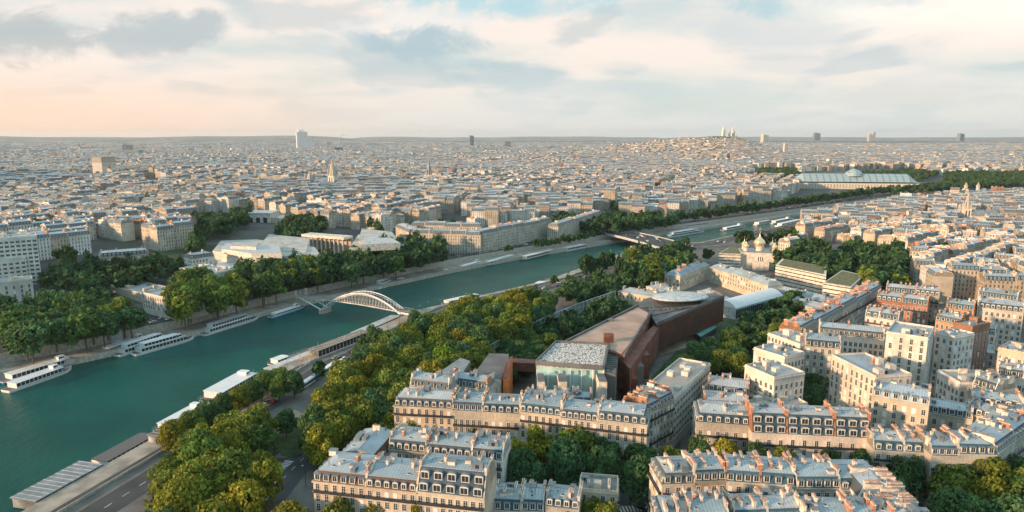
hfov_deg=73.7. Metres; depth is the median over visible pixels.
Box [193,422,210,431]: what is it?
tree
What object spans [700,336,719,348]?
tree
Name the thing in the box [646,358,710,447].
office block
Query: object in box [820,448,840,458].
tree
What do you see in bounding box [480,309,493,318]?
tree
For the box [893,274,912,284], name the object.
tree
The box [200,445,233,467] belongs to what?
tree
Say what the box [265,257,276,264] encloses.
tree
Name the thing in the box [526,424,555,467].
tree
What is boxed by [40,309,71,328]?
tree
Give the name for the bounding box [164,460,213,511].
tree
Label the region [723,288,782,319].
event hall
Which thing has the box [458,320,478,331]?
tree
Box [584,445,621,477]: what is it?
tree
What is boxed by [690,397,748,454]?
house
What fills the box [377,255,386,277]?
tree
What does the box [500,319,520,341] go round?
tree
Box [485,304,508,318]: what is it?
tree
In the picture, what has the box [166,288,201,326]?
tree
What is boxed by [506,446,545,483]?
tree
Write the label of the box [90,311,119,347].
tree
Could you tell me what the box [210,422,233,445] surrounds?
tree
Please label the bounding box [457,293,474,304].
tree
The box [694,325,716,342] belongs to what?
garden pavilion
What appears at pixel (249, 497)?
tree
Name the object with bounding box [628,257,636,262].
tree
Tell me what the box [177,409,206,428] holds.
tree
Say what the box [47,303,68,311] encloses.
tree
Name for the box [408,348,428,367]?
tree
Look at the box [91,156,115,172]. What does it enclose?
triumphal arch
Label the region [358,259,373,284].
tree
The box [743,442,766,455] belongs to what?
tree
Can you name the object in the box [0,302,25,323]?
tree
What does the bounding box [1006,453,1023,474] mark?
tree
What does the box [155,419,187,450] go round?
tree
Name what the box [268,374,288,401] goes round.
tree
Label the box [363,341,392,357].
tree
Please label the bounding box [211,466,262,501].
tree
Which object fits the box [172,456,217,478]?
tree
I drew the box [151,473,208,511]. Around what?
tree
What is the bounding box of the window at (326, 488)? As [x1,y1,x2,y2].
[324,484,328,491]
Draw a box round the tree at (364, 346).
[357,343,378,352]
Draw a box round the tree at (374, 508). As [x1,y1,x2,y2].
[362,503,383,511]
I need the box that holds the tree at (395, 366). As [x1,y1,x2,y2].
[378,360,404,372]
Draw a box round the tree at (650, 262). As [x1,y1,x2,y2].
[640,261,656,284]
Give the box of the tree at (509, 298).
[500,293,512,302]
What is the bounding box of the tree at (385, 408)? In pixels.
[362,394,393,423]
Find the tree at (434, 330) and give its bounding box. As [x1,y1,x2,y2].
[424,324,449,338]
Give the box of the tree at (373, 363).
[361,353,387,379]
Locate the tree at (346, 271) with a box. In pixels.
[338,262,361,287]
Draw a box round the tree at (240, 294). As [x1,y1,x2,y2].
[225,284,249,314]
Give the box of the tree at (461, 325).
[445,318,472,336]
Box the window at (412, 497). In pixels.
[410,494,414,500]
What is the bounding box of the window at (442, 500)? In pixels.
[440,498,444,504]
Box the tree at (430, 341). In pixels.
[424,334,446,347]
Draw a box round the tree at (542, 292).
[531,286,548,293]
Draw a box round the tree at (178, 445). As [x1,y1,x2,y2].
[170,426,215,464]
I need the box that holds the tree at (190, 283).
[175,279,203,322]
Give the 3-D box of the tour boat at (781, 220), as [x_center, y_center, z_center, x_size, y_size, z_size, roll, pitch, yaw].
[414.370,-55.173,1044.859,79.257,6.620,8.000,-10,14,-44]
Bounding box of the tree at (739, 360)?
[723,351,751,376]
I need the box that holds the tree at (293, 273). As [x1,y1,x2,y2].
[279,268,297,290]
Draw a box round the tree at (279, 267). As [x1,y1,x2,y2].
[267,264,285,273]
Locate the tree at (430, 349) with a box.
[427,340,443,350]
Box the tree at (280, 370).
[272,366,290,378]
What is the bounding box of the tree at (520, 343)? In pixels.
[505,339,528,352]
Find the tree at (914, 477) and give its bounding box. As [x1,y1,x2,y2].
[884,454,928,499]
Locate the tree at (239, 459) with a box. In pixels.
[208,446,259,491]
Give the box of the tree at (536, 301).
[526,297,542,309]
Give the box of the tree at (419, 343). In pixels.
[404,339,427,349]
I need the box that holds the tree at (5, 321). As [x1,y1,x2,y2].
[0,306,26,341]
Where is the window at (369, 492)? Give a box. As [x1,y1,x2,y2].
[367,490,371,495]
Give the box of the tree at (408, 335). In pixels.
[403,330,412,345]
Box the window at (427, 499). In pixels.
[425,496,429,502]
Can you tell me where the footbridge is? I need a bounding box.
[295,288,420,314]
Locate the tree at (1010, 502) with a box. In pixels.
[981,492,1023,511]
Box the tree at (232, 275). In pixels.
[224,271,243,282]
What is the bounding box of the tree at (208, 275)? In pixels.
[200,272,217,288]
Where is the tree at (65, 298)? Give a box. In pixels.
[51,296,70,303]
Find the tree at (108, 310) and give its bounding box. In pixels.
[96,306,119,340]
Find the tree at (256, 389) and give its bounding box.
[240,379,263,403]
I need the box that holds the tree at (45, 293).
[33,288,57,303]
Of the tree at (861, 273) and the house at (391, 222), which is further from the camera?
the house at (391, 222)
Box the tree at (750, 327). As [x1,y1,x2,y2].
[736,320,756,334]
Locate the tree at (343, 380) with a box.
[329,377,358,392]
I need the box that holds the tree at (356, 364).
[341,359,367,385]
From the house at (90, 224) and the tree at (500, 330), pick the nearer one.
the tree at (500, 330)
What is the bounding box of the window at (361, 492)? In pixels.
[359,488,363,495]
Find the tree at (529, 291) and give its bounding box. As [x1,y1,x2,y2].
[516,285,535,299]
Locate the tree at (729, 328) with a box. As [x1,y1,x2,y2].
[718,326,741,336]
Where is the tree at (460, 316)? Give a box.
[452,315,467,323]
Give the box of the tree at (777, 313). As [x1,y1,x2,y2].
[767,308,786,322]
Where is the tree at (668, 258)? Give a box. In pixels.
[662,255,676,262]
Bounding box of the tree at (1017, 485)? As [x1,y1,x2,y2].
[1008,473,1023,496]
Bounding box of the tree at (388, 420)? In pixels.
[379,412,393,429]
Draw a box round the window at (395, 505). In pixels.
[393,503,397,510]
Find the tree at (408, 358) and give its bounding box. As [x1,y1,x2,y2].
[398,347,420,369]
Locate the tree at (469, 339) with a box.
[462,336,477,344]
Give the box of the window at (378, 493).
[376,491,380,496]
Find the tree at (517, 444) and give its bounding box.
[511,436,536,470]
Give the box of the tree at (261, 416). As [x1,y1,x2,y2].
[238,409,271,441]
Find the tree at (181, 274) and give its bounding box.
[177,268,196,281]
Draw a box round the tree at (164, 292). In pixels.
[159,285,170,299]
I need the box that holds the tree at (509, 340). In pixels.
[496,338,514,351]
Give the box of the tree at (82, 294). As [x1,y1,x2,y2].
[68,290,96,299]
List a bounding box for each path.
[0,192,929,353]
[274,409,301,433]
[658,336,713,355]
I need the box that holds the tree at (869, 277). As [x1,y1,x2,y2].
[859,276,880,285]
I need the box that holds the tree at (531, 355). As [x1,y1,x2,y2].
[525,352,538,373]
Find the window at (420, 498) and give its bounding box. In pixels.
[418,495,422,501]
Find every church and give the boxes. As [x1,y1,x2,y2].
[304,171,325,182]
[327,160,348,183]
[426,158,431,180]
[961,192,996,220]
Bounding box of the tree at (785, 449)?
[773,446,795,457]
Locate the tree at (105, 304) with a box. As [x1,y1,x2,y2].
[95,301,110,309]
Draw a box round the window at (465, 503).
[463,500,467,506]
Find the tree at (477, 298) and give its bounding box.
[469,293,485,308]
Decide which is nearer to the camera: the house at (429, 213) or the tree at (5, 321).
the tree at (5, 321)
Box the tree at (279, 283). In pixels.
[270,273,288,301]
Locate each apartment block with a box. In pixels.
[0,233,40,283]
[0,256,27,277]
[0,275,33,304]
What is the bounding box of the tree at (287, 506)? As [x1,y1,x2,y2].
[270,499,309,511]
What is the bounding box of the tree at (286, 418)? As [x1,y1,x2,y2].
[275,407,298,436]
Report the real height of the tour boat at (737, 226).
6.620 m
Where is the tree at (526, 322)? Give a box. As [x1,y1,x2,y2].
[509,313,532,339]
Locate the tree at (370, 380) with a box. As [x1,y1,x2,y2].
[368,367,391,390]
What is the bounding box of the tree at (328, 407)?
[299,401,341,435]
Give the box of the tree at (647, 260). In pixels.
[644,258,661,265]
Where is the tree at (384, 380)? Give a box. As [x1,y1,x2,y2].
[372,371,397,388]
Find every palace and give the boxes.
[248,210,284,222]
[796,165,919,188]
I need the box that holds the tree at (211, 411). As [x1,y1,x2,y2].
[194,399,224,426]
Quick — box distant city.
[0,136,1023,171]
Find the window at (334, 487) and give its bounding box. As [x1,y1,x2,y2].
[332,485,336,492]
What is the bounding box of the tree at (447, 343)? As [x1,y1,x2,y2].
[433,338,454,355]
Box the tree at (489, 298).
[482,294,496,305]
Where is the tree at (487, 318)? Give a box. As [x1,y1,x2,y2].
[484,316,500,320]
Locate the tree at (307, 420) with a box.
[296,404,327,455]
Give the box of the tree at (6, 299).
[0,294,18,309]
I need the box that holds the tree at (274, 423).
[240,402,279,429]
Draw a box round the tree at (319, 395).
[310,382,342,406]
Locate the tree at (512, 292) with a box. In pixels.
[503,287,526,296]
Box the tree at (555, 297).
[543,291,558,311]
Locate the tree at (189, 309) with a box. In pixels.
[168,290,198,330]
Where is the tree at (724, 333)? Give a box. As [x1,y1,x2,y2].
[718,329,737,345]
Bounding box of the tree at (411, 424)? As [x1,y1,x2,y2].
[406,419,416,426]
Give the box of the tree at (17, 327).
[6,321,44,360]
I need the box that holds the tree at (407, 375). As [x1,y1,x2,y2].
[389,367,416,387]
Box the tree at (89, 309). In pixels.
[78,303,104,344]
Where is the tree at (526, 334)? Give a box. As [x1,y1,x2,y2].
[519,328,536,342]
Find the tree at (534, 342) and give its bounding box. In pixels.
[529,339,543,345]
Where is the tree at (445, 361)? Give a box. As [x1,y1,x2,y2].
[434,355,455,370]
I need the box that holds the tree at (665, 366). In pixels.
[660,362,672,372]
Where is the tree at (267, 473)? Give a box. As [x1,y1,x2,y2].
[247,449,284,508]
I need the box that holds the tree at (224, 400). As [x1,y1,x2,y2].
[212,392,233,417]
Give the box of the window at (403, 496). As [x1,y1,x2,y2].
[401,493,405,499]
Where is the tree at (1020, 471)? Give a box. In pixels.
[998,467,1023,492]
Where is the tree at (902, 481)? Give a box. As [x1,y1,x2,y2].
[892,474,908,490]
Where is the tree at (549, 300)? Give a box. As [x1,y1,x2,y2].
[538,295,555,316]
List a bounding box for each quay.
[0,207,832,378]
[21,223,794,511]
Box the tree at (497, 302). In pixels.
[482,300,504,318]
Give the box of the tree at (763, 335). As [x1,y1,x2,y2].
[753,331,767,345]
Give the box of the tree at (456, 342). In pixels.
[448,339,458,347]
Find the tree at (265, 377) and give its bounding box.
[253,370,277,395]
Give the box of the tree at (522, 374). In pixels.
[517,371,531,381]
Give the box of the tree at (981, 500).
[935,486,994,511]
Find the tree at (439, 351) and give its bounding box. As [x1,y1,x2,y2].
[429,345,454,359]
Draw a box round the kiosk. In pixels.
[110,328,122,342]
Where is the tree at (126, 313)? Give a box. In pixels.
[114,306,149,338]
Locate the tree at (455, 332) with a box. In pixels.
[450,328,470,341]
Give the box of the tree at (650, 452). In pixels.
[618,443,659,484]
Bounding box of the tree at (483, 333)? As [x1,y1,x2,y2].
[470,325,494,351]
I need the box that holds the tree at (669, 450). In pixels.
[658,445,681,455]
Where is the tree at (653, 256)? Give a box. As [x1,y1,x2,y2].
[643,252,657,260]
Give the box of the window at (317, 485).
[315,483,319,490]
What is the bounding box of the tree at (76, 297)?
[65,294,98,307]
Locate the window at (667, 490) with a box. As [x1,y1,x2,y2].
[665,487,669,493]
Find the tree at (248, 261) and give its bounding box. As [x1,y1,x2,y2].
[234,256,254,269]
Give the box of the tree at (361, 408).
[344,394,381,430]
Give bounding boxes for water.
[0,216,799,511]
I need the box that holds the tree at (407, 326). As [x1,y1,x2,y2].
[398,322,420,333]
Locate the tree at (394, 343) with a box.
[386,335,405,359]
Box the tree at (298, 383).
[283,369,304,398]
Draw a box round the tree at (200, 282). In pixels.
[191,278,202,290]
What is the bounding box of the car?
[635,504,647,510]
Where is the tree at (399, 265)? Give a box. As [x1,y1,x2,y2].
[387,255,405,278]
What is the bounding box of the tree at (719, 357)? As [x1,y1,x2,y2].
[705,349,731,374]
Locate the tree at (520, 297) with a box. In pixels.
[511,292,528,307]
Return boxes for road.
[0,187,1023,352]
[50,321,405,511]
[79,225,794,511]
[261,455,320,511]
[276,457,647,506]
[642,441,680,511]
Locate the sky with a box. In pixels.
[0,0,1023,137]
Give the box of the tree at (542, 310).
[531,302,554,325]
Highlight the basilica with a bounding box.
[721,126,737,136]
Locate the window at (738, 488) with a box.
[736,486,740,491]
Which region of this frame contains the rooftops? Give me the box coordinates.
[0,160,1023,235]
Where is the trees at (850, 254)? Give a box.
[4,136,1023,381]
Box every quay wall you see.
[0,189,989,363]
[57,223,795,511]
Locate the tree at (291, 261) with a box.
[286,258,297,265]
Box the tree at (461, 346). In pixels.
[454,341,472,352]
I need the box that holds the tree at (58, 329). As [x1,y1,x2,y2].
[42,317,69,352]
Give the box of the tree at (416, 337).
[408,333,424,345]
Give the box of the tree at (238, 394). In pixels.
[229,384,251,410]
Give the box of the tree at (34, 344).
[5,318,49,363]
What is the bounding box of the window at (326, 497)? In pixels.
[324,495,328,502]
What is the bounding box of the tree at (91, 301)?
[70,294,98,308]
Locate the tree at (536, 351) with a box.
[534,345,548,354]
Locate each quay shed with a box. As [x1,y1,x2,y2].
[10,461,102,508]
[146,416,192,443]
[263,351,308,370]
[307,330,367,356]
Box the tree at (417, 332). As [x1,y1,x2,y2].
[405,330,423,340]
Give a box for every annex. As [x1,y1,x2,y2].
[443,358,470,374]
[477,353,508,392]
[503,356,512,393]
[513,358,535,371]
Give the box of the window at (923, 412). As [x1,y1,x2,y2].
[921,409,925,415]
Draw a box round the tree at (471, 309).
[461,305,480,318]
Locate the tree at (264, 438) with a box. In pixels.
[240,419,279,455]
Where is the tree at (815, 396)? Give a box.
[803,382,825,405]
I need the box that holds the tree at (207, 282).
[202,276,229,315]
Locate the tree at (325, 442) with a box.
[302,420,338,466]
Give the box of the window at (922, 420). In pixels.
[920,418,924,424]
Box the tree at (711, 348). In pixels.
[707,346,717,352]
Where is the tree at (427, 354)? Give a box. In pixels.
[419,351,437,362]
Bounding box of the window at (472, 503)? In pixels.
[470,501,475,507]
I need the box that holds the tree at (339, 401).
[333,393,356,410]
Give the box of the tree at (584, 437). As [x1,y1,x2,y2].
[557,424,603,463]
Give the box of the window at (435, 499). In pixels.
[433,497,437,503]
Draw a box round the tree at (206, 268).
[202,266,213,273]
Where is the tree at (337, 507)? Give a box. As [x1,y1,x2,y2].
[321,496,354,511]
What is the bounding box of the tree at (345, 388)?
[328,380,354,402]
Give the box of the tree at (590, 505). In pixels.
[581,497,605,511]
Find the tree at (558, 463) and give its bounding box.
[543,436,588,485]
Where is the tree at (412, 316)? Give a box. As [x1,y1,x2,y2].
[407,309,430,330]
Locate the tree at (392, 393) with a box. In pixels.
[375,381,408,405]
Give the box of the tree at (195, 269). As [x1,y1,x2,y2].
[176,265,204,279]
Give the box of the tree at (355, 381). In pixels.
[346,375,371,396]
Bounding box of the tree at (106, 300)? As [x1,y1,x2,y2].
[96,297,110,305]
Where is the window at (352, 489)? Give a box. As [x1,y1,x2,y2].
[350,487,354,494]
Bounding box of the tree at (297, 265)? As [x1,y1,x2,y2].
[291,258,315,272]
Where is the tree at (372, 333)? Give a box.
[365,324,382,344]
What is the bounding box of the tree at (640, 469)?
[619,453,650,509]
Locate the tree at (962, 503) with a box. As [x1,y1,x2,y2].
[925,485,984,511]
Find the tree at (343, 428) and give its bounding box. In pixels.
[324,409,357,450]
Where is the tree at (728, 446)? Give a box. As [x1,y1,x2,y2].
[710,437,738,455]
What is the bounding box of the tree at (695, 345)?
[683,340,707,360]
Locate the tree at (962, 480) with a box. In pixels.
[923,463,979,501]
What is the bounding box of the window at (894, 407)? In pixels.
[892,404,896,410]
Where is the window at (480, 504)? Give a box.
[478,502,482,508]
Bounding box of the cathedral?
[738,227,779,270]
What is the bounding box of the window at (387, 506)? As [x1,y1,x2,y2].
[385,502,389,509]
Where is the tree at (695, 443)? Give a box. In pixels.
[687,433,710,452]
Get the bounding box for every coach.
[302,376,314,388]
[311,368,326,380]
[325,362,334,372]
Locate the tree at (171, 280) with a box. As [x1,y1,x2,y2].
[167,268,194,284]
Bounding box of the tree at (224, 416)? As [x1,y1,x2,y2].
[212,409,241,427]
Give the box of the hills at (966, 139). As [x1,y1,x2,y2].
[668,137,1023,141]
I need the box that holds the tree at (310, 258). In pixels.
[298,253,315,263]
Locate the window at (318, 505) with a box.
[316,503,320,510]
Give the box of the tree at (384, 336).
[375,327,407,350]
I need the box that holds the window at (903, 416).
[901,414,905,420]
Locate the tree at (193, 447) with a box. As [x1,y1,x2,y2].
[178,429,225,467]
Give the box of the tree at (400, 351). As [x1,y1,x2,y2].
[391,344,421,369]
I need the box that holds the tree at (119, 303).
[109,296,133,337]
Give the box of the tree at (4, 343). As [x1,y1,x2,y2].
[0,320,22,348]
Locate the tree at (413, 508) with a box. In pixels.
[410,503,423,511]
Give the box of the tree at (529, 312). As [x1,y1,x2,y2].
[521,308,532,320]
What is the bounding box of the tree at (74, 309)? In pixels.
[65,305,82,327]
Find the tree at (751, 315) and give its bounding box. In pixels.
[736,310,757,320]
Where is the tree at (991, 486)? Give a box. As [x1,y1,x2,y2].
[970,474,1013,509]
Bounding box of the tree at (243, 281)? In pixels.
[230,278,253,307]
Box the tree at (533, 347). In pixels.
[527,344,546,355]
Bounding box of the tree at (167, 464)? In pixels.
[146,458,180,491]
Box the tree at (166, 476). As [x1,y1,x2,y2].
[143,467,197,510]
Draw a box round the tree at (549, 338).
[541,331,558,345]
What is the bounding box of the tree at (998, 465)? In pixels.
[965,456,1011,507]
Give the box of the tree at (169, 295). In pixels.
[162,281,192,325]
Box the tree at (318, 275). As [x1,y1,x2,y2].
[307,267,324,291]
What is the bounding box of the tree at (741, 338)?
[722,329,751,349]
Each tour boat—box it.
[0,354,69,383]
[1,362,70,392]
[89,433,148,466]
[102,333,148,348]
[113,333,163,356]
[130,332,193,355]
[153,402,208,430]
[199,370,257,403]
[200,312,257,335]
[267,303,304,318]
[267,342,317,365]
[350,314,401,332]
[375,277,391,288]
[441,293,480,303]
[460,259,480,266]
[485,254,513,265]
[520,249,552,260]
[562,244,585,251]
[664,229,703,237]
[720,223,745,230]
[753,220,770,224]
[769,217,793,223]
[774,219,799,226]
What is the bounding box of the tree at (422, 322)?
[414,314,430,337]
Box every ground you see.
[0,141,1023,353]
[63,224,1023,511]
[273,425,303,457]
[561,303,633,340]
[645,317,762,384]
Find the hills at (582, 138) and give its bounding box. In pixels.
[350,136,667,140]
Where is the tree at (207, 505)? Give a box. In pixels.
[182,493,245,511]
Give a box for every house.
[0,217,13,220]
[0,222,8,230]
[1,229,23,232]
[2,209,20,215]
[2,218,32,229]
[6,213,26,218]
[18,226,44,231]
[19,229,44,233]
[20,209,35,212]
[20,211,36,217]
[31,215,48,220]
[32,219,50,227]
[35,230,51,260]
[36,210,49,218]
[40,221,67,228]
[42,226,70,231]
[48,229,68,258]
[49,208,59,219]
[49,218,62,223]
[54,214,78,218]
[58,209,78,216]
[63,216,79,221]
[65,227,91,254]
[66,219,86,226]
[68,224,89,230]
[69,217,96,236]
[76,213,92,217]
[85,218,96,239]
[87,209,106,221]
[89,208,106,211]
[95,222,99,235]
[98,217,106,237]
[99,246,148,262]
[102,209,116,212]
[104,216,115,239]
[108,282,165,302]
[112,214,129,218]
[113,216,134,241]
[116,208,137,215]
[130,214,146,219]
[133,219,140,237]
[139,216,156,239]
[141,211,158,217]
[141,221,160,248]
[141,288,223,320]
[145,216,165,223]
[149,223,175,250]
[157,204,177,210]
[159,206,176,213]
[160,214,177,221]
[164,212,179,215]
[166,219,193,248]
[176,205,194,214]
[178,214,192,220]
[179,263,233,281]
[181,213,196,223]
[183,249,214,265]
[298,208,313,213]
[310,208,323,216]
[311,447,380,511]
[320,209,335,228]
[324,204,340,209]
[334,208,344,226]
[341,423,390,455]
[342,208,356,227]
[349,204,364,211]
[351,211,366,229]
[356,202,371,210]
[362,211,372,228]
[365,451,419,511]
[372,202,385,209]
[372,212,389,230]
[379,209,395,227]
[388,420,434,458]
[389,215,392,230]
[392,384,458,430]
[396,213,404,224]
[396,223,416,238]
[400,206,415,224]
[409,366,458,388]
[410,205,425,208]
[411,208,423,222]
[411,220,425,227]
[411,227,429,240]
[416,446,495,511]
[422,205,435,221]
[425,220,446,228]
[425,423,477,455]
[429,227,450,252]
[431,204,440,219]
[444,221,460,228]
[449,366,495,392]
[450,228,468,252]
[452,386,486,432]
[461,221,482,229]
[466,229,481,253]
[467,216,478,221]
[471,206,484,225]
[471,428,510,482]
[475,225,497,252]
[482,387,522,442]
[485,205,499,225]
[489,222,512,248]
[493,477,524,511]
[500,205,511,222]
[500,212,506,223]
[508,220,525,245]
[510,208,523,222]
[519,386,566,463]
[520,218,539,242]
[521,479,546,511]
[524,207,535,220]
[531,215,551,238]
[532,384,566,395]
[545,479,582,511]
[547,217,574,239]
[560,394,600,471]
[567,385,591,399]
[572,213,587,233]
[578,472,619,511]
[583,209,601,229]
[597,394,651,476]
[617,285,641,304]
[622,387,660,453]
[636,380,674,455]
[637,288,661,303]
[646,281,667,291]
[646,449,694,511]
[650,489,687,511]
[660,285,679,292]
[664,263,695,290]
[682,485,728,511]
[684,446,726,491]
[687,258,708,284]
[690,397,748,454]
[697,287,729,298]
[701,385,748,402]
[707,371,749,398]
[709,263,734,288]
[720,449,760,492]
[722,486,767,511]
[729,267,758,293]
[744,359,804,402]
[745,396,787,456]
[748,273,782,292]
[749,390,808,404]
[753,342,804,370]
[754,449,795,492]
[754,483,799,511]
[767,328,804,350]
[778,236,799,250]
[778,285,798,295]
[779,311,815,332]
[780,398,835,457]
[781,451,840,496]
[786,296,821,312]
[788,232,807,238]
[794,490,852,511]
[795,220,813,240]
[800,288,831,302]
[803,217,818,221]
[803,328,840,400]
[806,307,828,332]
[811,219,819,236]
[813,299,842,322]
[814,226,830,241]
[818,318,884,357]
[819,218,832,225]
[823,452,872,495]
[824,216,838,224]
[825,291,857,323]
[826,399,871,458]
[827,224,837,241]
[828,352,911,411]
[834,232,849,242]
[835,224,842,233]
[836,222,848,232]
[839,486,895,511]
[843,233,860,241]
[845,287,870,324]
[848,222,856,232]
[850,225,867,238]
[850,466,906,496]
[854,279,881,304]
[860,481,912,497]
[863,228,881,245]
[864,304,883,326]
[865,219,881,225]
[865,423,904,475]
[870,374,931,431]
[872,226,890,234]
[874,495,929,511]
[876,288,904,310]
[877,233,899,245]
[878,222,892,226]
[878,305,903,357]
[884,225,893,234]
[884,321,934,385]
[886,281,916,294]
[889,220,907,227]
[892,226,908,235]
[895,234,914,249]
[895,423,925,500]
[901,223,917,228]
[901,292,930,324]
[904,232,922,240]
[905,229,921,233]
[906,220,914,224]
[907,240,929,255]
[909,256,934,282]
[910,244,931,256]
[912,253,933,258]
[913,425,959,507]
[915,282,940,327]
[917,223,937,229]
[918,230,931,238]
[919,248,942,261]
[919,264,951,285]
[923,239,936,245]
[925,235,944,244]
[925,265,953,302]
[926,396,973,431]
[929,229,937,236]
[930,327,974,395]
[931,246,947,261]
[931,307,971,362]
[935,260,959,265]
[935,368,979,402]
[936,223,953,233]
[938,233,954,238]
[942,424,997,479]
[944,237,968,246]
[945,257,966,262]
[946,245,960,258]
[946,261,979,298]
[946,295,977,315]
[947,231,961,236]
[952,316,990,370]
[954,235,976,239]
[954,240,974,253]
[955,224,970,231]
[956,252,974,262]
[958,228,976,236]
[961,417,1016,463]
[964,384,1023,404]
[968,396,1023,422]
[969,234,988,237]
[969,238,983,251]
[971,252,982,256]
[972,368,1016,393]
[973,255,1000,262]
[975,248,995,257]
[976,270,1015,297]
[976,283,1020,315]
[977,294,1023,350]
[978,251,988,257]
[979,258,998,265]
[979,265,1006,273]
[980,227,1003,235]
[981,237,992,248]
[981,403,1023,456]
[983,262,1007,269]
[985,231,1014,238]
[985,244,1005,252]
[985,340,994,370]
[988,319,995,344]
[989,236,996,244]
[991,229,1009,232]
[992,240,1012,253]
[994,252,1018,261]
[996,233,1016,242]
[996,341,1023,396]
[997,355,1023,392]
[999,258,1017,269]
[1001,236,1020,242]
[1004,227,1023,232]
[1004,256,1022,260]
[1007,399,1023,410]
[1009,258,1021,271]
[1009,271,1023,301]
[1011,241,1023,246]
[1011,246,1023,254]
[1017,229,1023,237]
[1017,258,1023,272]
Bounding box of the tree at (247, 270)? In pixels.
[229,264,250,281]
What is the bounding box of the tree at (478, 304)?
[463,301,482,309]
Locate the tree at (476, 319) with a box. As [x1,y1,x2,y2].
[462,312,483,325]
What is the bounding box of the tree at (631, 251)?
[625,247,642,256]
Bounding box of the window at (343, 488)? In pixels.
[341,486,345,493]
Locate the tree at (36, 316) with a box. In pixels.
[19,311,44,323]
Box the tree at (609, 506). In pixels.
[596,501,617,511]
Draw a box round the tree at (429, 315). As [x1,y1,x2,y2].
[422,312,438,319]
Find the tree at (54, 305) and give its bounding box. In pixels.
[43,298,71,310]
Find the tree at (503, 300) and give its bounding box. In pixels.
[492,296,507,303]
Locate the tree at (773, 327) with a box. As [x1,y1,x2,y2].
[766,322,780,331]
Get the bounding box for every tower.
[110,147,143,152]
[121,143,133,149]
[296,130,311,147]
[470,135,473,145]
[504,141,510,146]
[760,134,768,141]
[783,144,787,151]
[813,132,820,139]
[867,134,873,141]
[957,133,964,140]
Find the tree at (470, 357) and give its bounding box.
[446,350,476,370]
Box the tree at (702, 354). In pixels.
[687,347,711,361]
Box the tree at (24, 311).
[7,307,30,317]
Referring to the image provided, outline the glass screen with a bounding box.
[491,291,615,349]
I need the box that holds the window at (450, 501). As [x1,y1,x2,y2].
[448,499,452,504]
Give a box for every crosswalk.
[281,460,293,468]
[620,506,647,511]
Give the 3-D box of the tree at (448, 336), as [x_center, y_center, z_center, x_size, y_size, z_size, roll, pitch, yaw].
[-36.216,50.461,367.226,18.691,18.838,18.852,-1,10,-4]
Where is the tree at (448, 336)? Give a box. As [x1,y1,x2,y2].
[437,333,456,340]
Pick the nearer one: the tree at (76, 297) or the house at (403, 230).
the tree at (76, 297)
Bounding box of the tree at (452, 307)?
[444,300,465,312]
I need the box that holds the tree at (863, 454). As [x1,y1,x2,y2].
[849,447,888,469]
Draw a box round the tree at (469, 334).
[460,329,480,341]
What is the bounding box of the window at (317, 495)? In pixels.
[316,494,320,501]
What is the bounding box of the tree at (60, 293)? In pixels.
[52,289,74,302]
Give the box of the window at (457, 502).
[455,499,459,505]
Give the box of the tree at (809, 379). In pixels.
[803,373,829,392]
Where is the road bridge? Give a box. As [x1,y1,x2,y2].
[605,231,696,249]
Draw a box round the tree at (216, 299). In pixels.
[202,282,230,319]
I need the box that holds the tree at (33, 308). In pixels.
[25,305,48,314]
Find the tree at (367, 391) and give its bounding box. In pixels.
[359,386,392,415]
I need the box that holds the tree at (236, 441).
[215,426,251,453]
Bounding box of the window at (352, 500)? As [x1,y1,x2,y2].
[350,498,354,505]
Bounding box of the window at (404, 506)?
[402,504,406,511]
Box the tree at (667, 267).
[665,264,672,271]
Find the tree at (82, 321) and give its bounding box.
[65,308,104,352]
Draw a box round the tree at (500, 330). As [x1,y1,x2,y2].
[487,319,510,352]
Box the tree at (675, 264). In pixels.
[669,262,688,270]
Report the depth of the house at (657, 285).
504.19 m
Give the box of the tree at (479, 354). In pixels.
[467,347,485,369]
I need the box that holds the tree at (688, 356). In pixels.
[674,354,695,361]
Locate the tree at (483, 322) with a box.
[479,319,496,340]
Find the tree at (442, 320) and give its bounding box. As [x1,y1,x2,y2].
[431,311,454,329]
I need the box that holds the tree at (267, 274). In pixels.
[249,271,276,305]
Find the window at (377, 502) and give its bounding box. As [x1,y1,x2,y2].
[376,501,380,507]
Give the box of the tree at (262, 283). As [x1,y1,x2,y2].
[251,274,272,307]
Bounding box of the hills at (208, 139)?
[0,136,379,142]
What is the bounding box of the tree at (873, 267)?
[856,264,877,272]
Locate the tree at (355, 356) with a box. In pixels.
[348,347,370,371]
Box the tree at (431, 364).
[417,359,443,373]
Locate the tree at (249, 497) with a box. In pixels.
[216,477,268,511]
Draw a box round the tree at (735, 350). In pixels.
[726,346,750,359]
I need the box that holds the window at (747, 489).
[744,487,749,492]
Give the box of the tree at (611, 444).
[588,436,623,466]
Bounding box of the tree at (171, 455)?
[159,450,177,466]
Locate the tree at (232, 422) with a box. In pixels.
[223,409,263,454]
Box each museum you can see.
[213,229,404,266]
[536,290,724,400]
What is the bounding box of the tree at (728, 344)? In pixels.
[717,340,740,351]
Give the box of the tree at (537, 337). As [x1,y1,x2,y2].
[530,335,544,345]
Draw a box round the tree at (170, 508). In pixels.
[142,505,177,511]
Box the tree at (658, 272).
[643,261,664,284]
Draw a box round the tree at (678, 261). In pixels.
[666,259,682,264]
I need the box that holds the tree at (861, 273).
[857,270,873,279]
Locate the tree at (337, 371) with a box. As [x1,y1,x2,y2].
[325,359,363,382]
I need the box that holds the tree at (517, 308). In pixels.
[504,302,528,317]
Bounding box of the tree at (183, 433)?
[177,428,193,439]
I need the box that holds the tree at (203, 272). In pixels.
[192,267,209,278]
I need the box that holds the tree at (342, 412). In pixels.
[337,409,362,440]
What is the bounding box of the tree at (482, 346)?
[470,340,494,360]
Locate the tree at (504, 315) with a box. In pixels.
[497,310,513,320]

